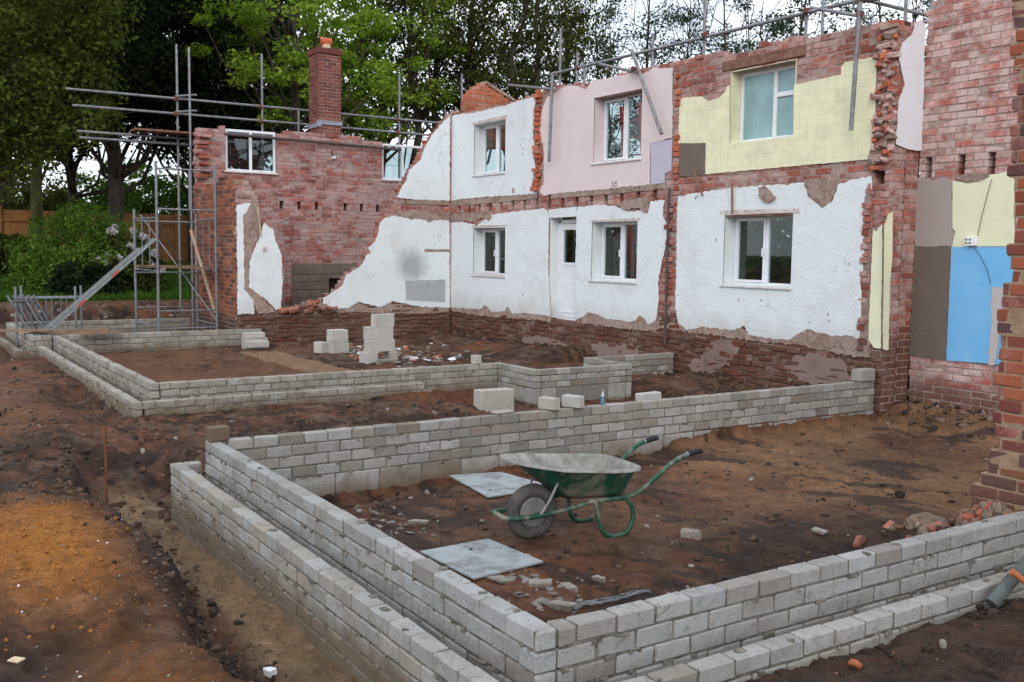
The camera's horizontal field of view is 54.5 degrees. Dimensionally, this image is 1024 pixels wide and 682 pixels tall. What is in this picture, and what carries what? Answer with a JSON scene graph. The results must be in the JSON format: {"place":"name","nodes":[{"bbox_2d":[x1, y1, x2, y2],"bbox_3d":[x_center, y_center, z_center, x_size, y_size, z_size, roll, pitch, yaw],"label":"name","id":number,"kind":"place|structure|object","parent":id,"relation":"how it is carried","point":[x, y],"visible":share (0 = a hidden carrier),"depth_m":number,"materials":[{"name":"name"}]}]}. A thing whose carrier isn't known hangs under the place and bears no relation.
{"place":"outdoors","nodes":[
{"label":"outdoors","id":0,"kind":"place"},
{"bbox_2d":[0,261,194,301],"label":"grass","id":1,"kind":"structure","parent":0,"point":[141,294],"depth_m":26.33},
{"bbox_2d":[1,469,272,681],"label":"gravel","id":2,"kind":"structure","parent":0,"point":[18,585],"depth_m":5.46,"materials":[{"name":"stone"}]},
{"bbox_2d":[12,0,936,246],"label":"sky","id":3,"kind":"structure","parent":0,"point":[391,171],"materials":[{"name":"white"}]},
{"bbox_2d":[0,256,1023,681],"bbox_3d":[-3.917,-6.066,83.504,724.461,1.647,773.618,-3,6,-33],"label":"ground","id":4,"kind":"structure","parent":0,"point":[128,620],"depth_m":8.10,"materials":[{"name":"soil"}]},
{"bbox_2d":[0,336,30,357],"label":"footing wall","id":5,"kind":"structure","parent":4,"relation":"on","point":[13,350],"depth_m":17.93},
{"bbox_2d":[0,232,39,275],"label":"shrub","id":6,"kind":"object","parent":4,"relation":"on","point":[6,269],"visible":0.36,"depth_m":28.82,"materials":[{"name":"green plant"}]},
{"bbox_2d":[6,294,53,347],"bbox_3d":[-8.991,-0.324,18.641,0.878,1.096,0.212,-3,6,-33],"label":"scaffold section","id":7,"kind":"object","parent":4,"relation":"on","point":[19,315],"visible":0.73,"depth_m":18.56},
{"bbox_2d":[12,295,53,340],"bbox_3d":[-8.985,-0.327,18.812,0.856,1.105,0.212,-3,6,-33],"label":"scaffold section","id":8,"kind":"object","parent":4,"relation":"on","point":[35,308],"visible":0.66,"depth_m":18.75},
{"bbox_2d":[17,294,56,335],"bbox_3d":[-8.969,-0.330,18.966,0.832,1.113,0.212,-3,6,-33],"label":"scaffold section","id":9,"kind":"object","parent":4,"relation":"on","point":[39,306],"visible":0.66,"depth_m":18.89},
{"bbox_2d":[14,286,77,346],"bbox_3d":[-8.959,-0.396,19.152,1.098,1.300,0.048,-3,6,-33],"label":"scaffold section","id":10,"kind":"object","parent":4,"relation":"on","point":[45,298],"visible":0.52,"depth_m":19.12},
{"bbox_2d":[20,285,82,334],"bbox_3d":[-8.981,-0.427,19.434,1.116,1.310,0.048,-3,6,-33],"label":"scaffold section","id":11,"kind":"object","parent":4,"relation":"on","point":[81,313],"visible":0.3,"depth_m":19.43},
{"bbox_2d":[5,169,102,211],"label":"shrub","id":12,"kind":"object","parent":4,"relation":"on","point":[59,199],"visible":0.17,"depth_m":40.50,"materials":[{"name":"green plant"}]},
{"bbox_2d":[0,0,146,210],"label":"tree","id":13,"kind":"object","parent":4,"relation":"on","point":[17,17],"visible":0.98,"depth_m":25.10,"materials":[{"name":"green plant"}]},
{"bbox_2d":[0,195,154,291],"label":"shrub","id":14,"kind":"object","parent":4,"relation":"on","point":[36,266],"visible":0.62,"depth_m":26.98,"materials":[{"name":"green plant"}]},
{"bbox_2d":[45,261,124,295],"bbox_3d":[-11.253,-1.574,26.255,1.972,1.112,1.947,-3,6,-33],"label":"shrub","id":15,"kind":"object","parent":4,"relation":"on","point":[63,280],"visible":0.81,"depth_m":25.84,"materials":[{"name":"green plant"}]},
{"bbox_2d":[20,238,156,349],"bbox_3d":[-7.931,-0.887,18.695,2.422,2.140,0.229,-3,6,-33],"label":"ladder","id":16,"kind":"object","parent":4,"relation":"on","point":[93,289],"visible":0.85,"depth_m":18.71,"materials":[{"name":"metal"}]},
{"bbox_2d":[25,166,152,213],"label":"shrub","id":17,"kind":"object","parent":4,"relation":"on","point":[61,181],"visible":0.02,"depth_m":44.74,"materials":[{"name":"green plant"}]},
{"bbox_2d":[0,0,179,253],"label":"tree","id":18,"kind":"object","parent":4,"relation":"on","point":[36,186],"visible":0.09,"depth_m":31.26,"materials":[{"name":"green plant"}]},
{"bbox_2d":[12,2,173,211],"bbox_3d":[-16.664,-10.336,38.416,10.024,14.936,9.355,-3,6,-37],"label":"tree","id":19,"kind":"object","parent":4,"relation":"on","point":[71,169],"visible":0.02,"depth_m":38.67,"materials":[{"name":"green plant"}]},
{"bbox_2d":[0,207,187,263],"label":"wooden fence","id":20,"kind":"object","parent":4,"relation":"on","point":[13,221],"visible":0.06,"depth_m":37.48,"materials":[{"name":"brown wood"}]},
{"bbox_2d":[6,318,189,357],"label":"footing wall","id":21,"kind":"structure","parent":4,"relation":"on","point":[30,341],"depth_m":21.35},
{"bbox_2d":[31,332,78,333],"bbox_3d":[-8.229,-0.155,18.099,0.980,0.030,0.200,1,5,6],"label":"plank","id":22,"kind":"object","parent":21,"relation":"on","point":[58,332],"visible":0.64,"depth_m":18.00,"materials":[{"name":"brown wood"}]},
{"bbox_2d":[0,329,109,331],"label":"plank","id":23,"kind":"object","parent":22,"relation":"on","point":[53,330],"visible":1,"depth_m":18.05,"materials":[{"name":"brown wood"}]},
{"bbox_2d":[3,300,194,327],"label":"bank stones","id":24,"kind":"object","parent":4,"relation":"on","point":[106,317],"visible":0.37,"depth_m":23.65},
{"bbox_2d":[0,489,198,677],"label":"sand clods","id":25,"kind":"object","parent":4,"relation":"on","point":[76,553],"visible":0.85,"depth_m":6.02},
{"bbox_2d":[0,348,205,538],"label":"site clods","id":26,"kind":"object","parent":4,"relation":"on","point":[84,457],"visible":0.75,"depth_m":9.63,"materials":[{"name":"soil"}]},
{"bbox_2d":[104,425,107,504],"bbox_3d":[-3.482,1.157,8.537,0.024,0.878,0.026,0,5,-10],"label":"steel stake","id":27,"kind":"object","parent":4,"relation":"on","point":[105,457],"visible":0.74,"depth_m":8.52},
{"bbox_2d":[1,0,232,240],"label":"tree","id":28,"kind":"object","parent":4,"relation":"on","point":[116,176],"visible":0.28,"depth_m":34.48,"materials":[{"name":"green plant"}]},
{"bbox_2d":[77,223,169,291],"bbox_3d":[-10.970,-2.238,27.816,2.514,2.100,2.311,3,6,27],"label":"shrub","id":29,"kind":"object","parent":4,"relation":"on","point":[146,283],"visible":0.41,"depth_m":27.38,"materials":[{"name":"green plant"}]},
{"bbox_2d":[76,150,187,214],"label":"shrub","id":30,"kind":"object","parent":4,"relation":"on","point":[135,196],"visible":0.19,"depth_m":42.40,"materials":[{"name":"green plant"}]},
{"bbox_2d":[145,506,164,518],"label":"concrete block","id":31,"kind":"object","parent":4,"relation":"on","point":[154,512],"depth_m":8.58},
{"bbox_2d":[59,329,261,353],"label":"footing wall","id":32,"kind":"structure","parent":4,"relation":"on","point":[135,341],"depth_m":18.66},
{"bbox_2d":[49,461,290,681],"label":"soil clods","id":33,"kind":"object","parent":4,"relation":"on","point":[192,589],"visible":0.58,"depth_m":5.98,"materials":[{"name":"soil"}]},
{"bbox_2d":[133,161,217,331],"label":"scaffold tower","id":34,"kind":"structure","parent":4,"relation":"on","point":[158,306],"depth_m":20.25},
{"bbox_2d":[189,230,215,312],"bbox_3d":[-6.462,-1.465,20.791,0.866,1.713,0.050,5,7,39],"label":"timber prop","id":35,"kind":"object","parent":34,"relation":"on","point":[202,270],"visible":0.93,"depth_m":20.78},
{"bbox_2d":[75,0,306,262],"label":"tree","id":36,"kind":"object","parent":4,"relation":"on","point":[213,91],"visible":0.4,"depth_m":34.80,"materials":[{"name":"green plant"}]},
{"bbox_2d":[193,175,243,330],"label":"brick wall","id":37,"kind":"structure","parent":4,"relation":"on","point":[203,199],"depth_m":20.43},
{"bbox_2d":[37,346,431,419],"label":"footing wall","id":38,"kind":"structure","parent":4,"relation":"on","point":[124,403],"depth_m":12.39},
{"bbox_2d":[160,0,322,171],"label":"tree","id":39,"kind":"object","parent":4,"relation":"on","point":[241,148],"visible":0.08,"depth_m":40.77,"materials":[{"name":"green plant"}]},
{"bbox_2d":[65,44,462,330],"bbox_3d":[-5.417,-3.417,23.717,9.598,6.788,0.906,-3,6,-37],"label":"tube scaffold","id":40,"kind":"object","parent":4,"relation":"on","point":[177,112],"visible":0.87,"depth_m":22.18,"materials":[{"name":"metal"}]},
{"bbox_2d":[133,128,193,134],"bbox_3d":[-7.475,-4.582,21.799,1.550,0.040,0.240,-3,6,-33],"label":"plank","id":41,"kind":"object","parent":40,"relation":"on","point":[161,131],"visible":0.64,"depth_m":21.61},
{"bbox_2d":[53,336,497,401],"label":"footing wall","id":42,"kind":"structure","parent":4,"relation":"on","point":[141,388],"depth_m":13.10,"materials":[{"name":"concrete"}]},
{"bbox_2d":[171,0,413,168],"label":"tree","id":43,"kind":"object","parent":4,"relation":"on","point":[295,85],"visible":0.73,"depth_m":33.58,"materials":[{"name":"green plant"}]},
{"bbox_2d":[192,37,451,306],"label":"gable wall","id":44,"kind":"structure","parent":4,"relation":"on","point":[324,190],"depth_m":23.28,"materials":[{"name":"brick"}]},
{"bbox_2d":[224,129,277,174],"bbox_3d":[-5.890,-4.253,22.393,1.230,0.960,0.165,-3,6,-33],"label":"window","id":45,"kind":"structure","parent":44,"relation":"in","point":[250,170],"depth_m":22.43,"materials":[{"name":"plastic"}]},
{"bbox_2d":[381,143,421,181],"bbox_3d":[-2.692,-4.368,24.462,1.210,0.900,0.165,-3,6,-33],"label":"window","id":46,"kind":"structure","parent":44,"relation":"in","point":[391,145],"depth_m":24.44,"materials":[{"name":"plastic"}]},
{"bbox_2d":[328,342,348,353],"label":"concrete block","id":47,"kind":"object","parent":4,"relation":"on","point":[336,347],"depth_m":18.23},
{"bbox_2d":[326,329,347,341],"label":"concrete block","id":48,"kind":"object","parent":47,"relation":"on","point":[337,335],"depth_m":18.21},
{"bbox_2d":[233,113,451,340],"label":"cross wall","id":49,"kind":"structure","parent":4,"relation":"on","point":[402,272],"depth_m":21.27,"materials":[{"name":"paint"}]},
{"bbox_2d":[278,299,337,313],"bbox_3d":[-4.208,-0.709,20.457,1.330,0.286,0.512,-3,6,-33],"label":"rubble heap","id":50,"kind":"object","parent":49,"relation":"on","point":[313,306],"visible":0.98,"depth_m":20.30,"materials":[{"name":"brick"}]},
{"bbox_2d":[359,351,377,363],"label":"concrete block","id":51,"kind":"object","parent":4,"relation":"on","point":[367,357],"depth_m":16.72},
{"bbox_2d":[364,339,394,351],"bbox_3d":[-2.255,0.069,16.915,0.483,0.215,0.221,-3,6,-35],"label":"concrete block","id":52,"kind":"object","parent":51,"relation":"on","point":[379,345],"depth_m":16.81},
{"bbox_2d":[363,326,392,339],"bbox_3d":[-2.272,-0.143,16.909,0.465,0.213,0.222,-2,6,-31],"label":"concrete block","id":53,"kind":"object","parent":52,"relation":"on","point":[371,333],"depth_m":16.81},
{"bbox_2d":[371,313,393,326],"bbox_3d":[-2.200,-0.355,16.910,0.383,0.215,0.144,-3,6,-36],"label":"concrete block","id":54,"kind":"object","parent":53,"relation":"on","point":[382,320],"depth_m":16.84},
{"bbox_2d":[288,0,476,176],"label":"tree","id":55,"kind":"object","parent":4,"relation":"on","point":[376,51],"visible":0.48,"depth_m":35.97,"materials":[{"name":"green plant"}]},
{"bbox_2d":[309,334,534,366],"bbox_3d":[-1.679,0.155,18.715,3.427,0.227,4.251,-3,6,-33],"label":"rubble","id":56,"kind":"object","parent":4,"relation":"on","point":[415,358],"visible":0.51,"depth_m":17.99,"materials":[{"name":"stone"}]},
{"bbox_2d":[346,0,519,167],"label":"tree","id":57,"kind":"object","parent":4,"relation":"on","point":[421,113],"visible":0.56,"depth_m":36.62,"materials":[{"name":"green plant"}]},
{"bbox_2d":[138,374,748,468],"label":"strip clods","id":58,"kind":"object","parent":4,"relation":"on","point":[348,424],"visible":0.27,"depth_m":11.52,"materials":[{"name":"soil"}]},
{"bbox_2d":[353,506,583,610],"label":"slate chips","id":59,"kind":"object","parent":4,"relation":"on","point":[538,603],"visible":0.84,"depth_m":6.37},
{"bbox_2d":[389,0,548,164],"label":"tree","id":60,"kind":"object","parent":4,"relation":"on","point":[516,5],"visible":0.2,"depth_m":37.54,"materials":[{"name":"green plant"}]},
{"bbox_2d":[420,539,542,579],"bbox_3d":[-0.202,1.475,6.773,0.608,0.012,0.698,-3,6,-33],"label":"cement board","id":61,"kind":"object","parent":4,"relation":"on","point":[485,558],"visible":1,"depth_m":6.74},
{"bbox_2d":[474,387,513,411],"bbox_3d":[-0.227,0.764,12.503,0.484,0.323,0.199,-2,6,-31],"label":"concrete block","id":62,"kind":"object","parent":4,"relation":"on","point":[489,399],"depth_m":12.41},
{"bbox_2d":[449,472,541,497],"bbox_3d":[-0.143,1.276,8.986,0.704,0.012,0.868,-3,6,-33],"label":"cement board","id":63,"kind":"object","parent":4,"relation":"on","point":[499,483],"visible":0.79,"depth_m":8.95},
{"bbox_2d":[439,0,603,171],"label":"tree","id":64,"kind":"object","parent":4,"relation":"on","point":[539,49],"visible":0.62,"depth_m":37.41,"materials":[{"name":"green plant"}]},
{"bbox_2d":[486,230,575,270],"bbox_3d":[0.936,-2.546,30.966,6.263,2.952,6.154,0,5,-11],"label":"shrub","id":65,"kind":"object","parent":4,"relation":"on","point":[490,249],"visible":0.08,"depth_m":29.37,"materials":[{"name":"green plant"}]},
{"bbox_2d":[529,579,551,587],"bbox_3d":[0.181,1.543,6.330,0.146,0.034,0.107,-1,5,6],"label":"broken piece","id":66,"kind":"object","parent":4,"relation":"on","point":[541,583],"visible":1,"depth_m":6.30,"materials":[{"name":"concrete"}]},
{"bbox_2d":[221,381,873,495],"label":"footing wall","id":67,"kind":"structure","parent":4,"relation":"on","point":[321,462],"depth_m":9.81,"materials":[{"name":"concrete"}]},
{"bbox_2d":[538,396,559,410],"bbox_3d":[0.377,0.635,10.123,0.221,0.123,0.102,6,7,42],"label":"concrete block","id":68,"kind":"object","parent":67,"relation":"on","point":[548,403],"depth_m":10.07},
{"bbox_2d":[562,394,583,407],"bbox_3d":[0.630,0.623,10.289,0.225,0.125,0.104,5,6,37],"label":"concrete block","id":69,"kind":"object","parent":67,"relation":"on","point":[572,401],"depth_m":10.24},
{"bbox_2d":[635,391,660,400],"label":"concrete block","id":70,"kind":"object","parent":67,"relation":"on","point":[652,395],"depth_m":11.02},
{"bbox_2d":[851,368,874,381],"bbox_3d":[4.519,0.434,12.801,0.285,0.154,0.165,-3,6,-36],"label":"concrete block","id":71,"kind":"object","parent":67,"relation":"on","point":[862,374],"depth_m":12.73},
{"bbox_2d":[548,600,577,611],"bbox_3d":[0.307,1.591,5.973,0.160,0.052,0.099,-2,1,29],"label":"broken piece","id":72,"kind":"object","parent":4,"relation":"on","point":[563,606],"visible":1,"depth_m":5.94,"materials":[{"name":"concrete"}]},
{"bbox_2d":[495,357,631,405],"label":"footing wall","id":73,"kind":"structure","parent":4,"relation":"on","point":[591,379],"depth_m":13.96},
{"bbox_2d":[508,0,619,119],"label":"tree","id":74,"kind":"object","parent":4,"relation":"on","point":[582,20],"visible":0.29,"depth_m":40.12,"materials":[{"name":"green plant"}]},
{"bbox_2d":[492,217,637,275],"bbox_3d":[3.226,-2.708,28.749,7.474,3.903,7.565,-3,6,-33],"label":"shrub","id":75,"kind":"object","parent":4,"relation":"on","point":[613,235],"visible":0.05,"depth_m":26.20,"materials":[{"name":"green plant"}]},
{"bbox_2d":[490,436,702,538],"bbox_3d":[0.588,1.128,7.495,1.622,0.628,0.691,-2,6,-27],"label":"wheelbarrow","id":76,"kind":"object","parent":4,"relation":"on","point":[531,510],"visible":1,"depth_m":7.27,"materials":[{"name":"metal"}]},
{"bbox_2d":[170,461,1023,681],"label":"footing wall","id":77,"kind":"structure","parent":4,"relation":"on","point":[357,631],"depth_m":5.27,"materials":[{"name":"concrete"}]},
{"bbox_2d":[556,0,646,157],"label":"tree","id":78,"kind":"object","parent":4,"relation":"on","point":[613,104],"visible":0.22,"depth_m":42.07,"materials":[{"name":"green plant"}]},
{"bbox_2d":[571,589,651,615],"bbox_3d":[0.588,1.570,6.049,0.653,0.053,0.149,-3,6,-33],"label":"wire bundle","id":79,"kind":"object","parent":4,"relation":"on","point":[594,601],"visible":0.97,"depth_m":6.02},
{"bbox_2d":[205,440,1023,681],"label":"footing wall","id":80,"kind":"structure","parent":4,"relation":"on","point":[499,639],"depth_m":5.08,"materials":[{"name":"concrete"}]},
{"bbox_2d":[206,425,229,441],"bbox_3d":[-2.442,0.765,8.256,0.174,0.122,0.102,-3,7,-39],"label":"concrete block","id":81,"kind":"object","parent":80,"relation":"on","point":[215,433],"depth_m":8.22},
{"bbox_2d":[439,330,794,389],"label":"wall foot soil","id":82,"kind":"structure","parent":4,"relation":"on","point":[722,375],"depth_m":17.92,"materials":[{"name":"soil"}]},
{"bbox_2d":[619,103,641,278],"bbox_3d":[2.634,-2.760,20.896,0.200,4.412,1.359,-3,6,-33],"label":"red ladder","id":83,"kind":"object","parent":4,"relation":"on","point":[630,241],"visible":0.28,"depth_m":21.07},
{"bbox_2d":[591,352,673,374],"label":"footing wall","id":84,"kind":"structure","parent":4,"relation":"on","point":[656,363],"depth_m":15.81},
{"bbox_2d":[591,0,716,158],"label":"tree","id":85,"kind":"object","parent":4,"relation":"on","point":[618,152],"visible":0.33,"depth_m":38.51,"materials":[{"name":"green plant"}]},
{"bbox_2d":[352,412,997,622],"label":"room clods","id":86,"kind":"object","parent":4,"relation":"on","point":[567,550],"visible":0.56,"depth_m":8.15,"materials":[{"name":"soil"}]},
{"bbox_2d":[450,19,910,411],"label":"house wall","id":87,"kind":"structure","parent":4,"relation":"on","point":[764,134],"depth_m":15.48,"materials":[{"name":"paint"}]},
{"bbox_2d":[461,81,514,149],"bbox_3d":[-0.346,-5.103,22.591,1.834,1.470,0.260,-3,6,-33],"label":"gable stump","id":88,"kind":"object","parent":87,"relation":"attached to","point":[482,95],"visible":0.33,"depth_m":22.31,"materials":[{"name":"brick"}]},
{"bbox_2d":[472,115,506,176],"bbox_3d":[-0.385,-4.025,20.699,0.305,1.169,1.411,-3,6,-33],"label":"window","id":89,"kind":"structure","parent":87,"relation":"in","point":[480,165],"depth_m":21.11,"materials":[{"name":"plastic"}]},
{"bbox_2d":[471,225,507,277],"bbox_3d":[-0.374,-1.882,20.832,0.305,1.082,1.405,-3,6,-33],"label":"window","id":90,"kind":"structure","parent":87,"relation":"in","point":[479,234],"depth_m":21.31,"materials":[{"name":"plastic"}]},
{"bbox_2d":[548,218,577,327],"bbox_3d":[1.059,-1.305,18.684,0.253,2.062,0.949,-3,6,-33],"label":"door","id":91,"kind":"structure","parent":87,"relation":"in","point":[562,276],"depth_m":18.91,"materials":[{"name":"plastic"}]},
{"bbox_2d":[588,218,639,283],"bbox_3d":[1.871,-1.582,17.379,0.305,1.133,1.389,-3,6,-33],"label":"window","id":92,"kind":"structure","parent":87,"relation":"in","point":[598,241],"depth_m":17.79,"materials":[{"name":"plastic"}]},
{"bbox_2d":[590,93,641,164],"bbox_3d":[1.899,-3.671,17.190,0.305,1.187,1.369,-3,6,-33],"label":"window","id":93,"kind":"structure","parent":87,"relation":"in","point":[601,106],"depth_m":17.66,"materials":[{"name":"plastic"}]},
{"bbox_2d":[719,208,799,289],"bbox_3d":[3.683,-1.352,14.592,0.305,1.159,1.557,-3,6,-33],"label":"window","id":94,"kind":"structure","parent":87,"relation":"in","point":[732,224],"depth_m":14.89,"materials":[{"name":"plastic"}]},
{"bbox_2d":[730,59,796,143],"bbox_3d":[3.711,-3.438,14.441,0.263,1.073,1.255,-3,6,-33],"label":"window","id":95,"kind":"structure","parent":87,"relation":"in","point":[765,110],"depth_m":14.64,"materials":[{"name":"plastic"}]},
{"bbox_2d":[630,0,747,124],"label":"tree","id":96,"kind":"object","parent":4,"relation":"on","point":[686,19],"visible":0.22,"depth_m":41.96,"materials":[{"name":"green plant"}]},
{"bbox_2d":[680,528,701,539],"bbox_3d":[1.347,1.462,7.500,0.157,0.083,0.100,3,6,24],"label":"broken piece","id":97,"kind":"object","parent":4,"relation":"on","point":[690,533],"visible":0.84,"depth_m":7.47,"materials":[{"name":"concrete"}]},
{"bbox_2d":[605,226,779,282],"bbox_3d":[4.688,-2.256,27.499,6.517,3.018,6.742,-3,6,-33],"label":"shrub","id":98,"kind":"object","parent":4,"relation":"on","point":[754,273],"visible":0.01,"depth_m":25.73,"materials":[{"name":"green plant"}]},
{"bbox_2d":[664,0,763,61],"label":"tree","id":99,"kind":"object","parent":4,"relation":"on","point":[723,46],"visible":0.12,"depth_m":37.41,"materials":[{"name":"green plant"}]},
{"bbox_2d":[508,0,933,262],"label":"tube scaffold","id":100,"kind":"object","parent":4,"relation":"on","point":[859,14],"visible":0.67,"depth_m":16.02,"materials":[{"name":"metal"}]},
{"bbox_2d":[714,0,807,267],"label":"tree","id":101,"kind":"object","parent":4,"relation":"on","point":[744,8],"visible":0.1,"depth_m":40.93,"materials":[{"name":"green plant"}]},
{"bbox_2d":[611,218,913,321],"bbox_3d":[5.486,-1.908,22.346,6.859,3.441,7.318,1,5,6],"label":"shrub","id":102,"kind":"object","parent":4,"relation":"on","point":[750,253],"visible":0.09,"depth_m":20.60,"materials":[{"name":"green plant"}]},
{"bbox_2d":[733,0,878,51],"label":"tree","id":103,"kind":"object","parent":4,"relation":"on","point":[781,28],"visible":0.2,"depth_m":37.10,"materials":[{"name":"green plant"}]},
{"bbox_2d":[811,0,877,36],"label":"tree","id":104,"kind":"object","parent":4,"relation":"on","point":[853,8],"visible":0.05,"depth_m":40.67,"materials":[{"name":"green plant"}]},
{"bbox_2d":[824,0,925,157],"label":"tree","id":105,"kind":"object","parent":4,"relation":"on","point":[879,17],"visible":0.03,"depth_m":37.63,"materials":[{"name":"green plant"}]},
{"bbox_2d":[897,0,937,265],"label":"tree","id":106,"kind":"object","parent":4,"relation":"on","point":[914,16],"visible":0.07,"depth_m":40.86,"materials":[{"name":"green plant"}]},
{"bbox_2d":[903,512,945,524],"bbox_3d":[3.192,1.425,7.572,0.261,0.227,0.431,-3,6,-33],"label":"concrete lump","id":107,"kind":"object","parent":4,"relation":"on","point":[927,517],"visible":0.22,"depth_m":7.52,"materials":[{"name":"concrete"}]},
{"bbox_2d":[853,500,1014,546],"bbox_3d":[3.064,1.310,6.992,0.762,0.526,1.165,-3,6,-33],"label":"rubble heap","id":108,"kind":"object","parent":4,"relation":"on","point":[982,510],"visible":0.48,"depth_m":6.88,"materials":[{"name":"brick"}]},
{"bbox_2d":[885,398,995,439],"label":"rubble","id":109,"kind":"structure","parent":4,"relation":"on","point":[946,409],"depth_m":12.27,"materials":[{"name":"brown soil"}]},
{"bbox_2d":[874,0,1019,417],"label":"end wall","id":110,"kind":"structure","parent":4,"relation":"on","point":[958,195],"depth_m":12.54,"materials":[{"name":"brick"}]},
{"bbox_2d":[970,0,1023,511],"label":"brick pier","id":111,"kind":"structure","parent":4,"relation":"on","point":[1002,478],"depth_m":6.68,"materials":[{"name":"brick"}]},
{"bbox_2d":[985,555,1023,608],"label":"drain pipe","id":112,"kind":"object","parent":4,"relation":"on","point":[1001,591],"visible":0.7,"depth_m":5.41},
{"bbox_2d":[777,597,1023,681],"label":"soil","id":113,"kind":"structure","parent":0,"point":[905,663],"depth_m":4.67,"materials":[{"name":"soil"}]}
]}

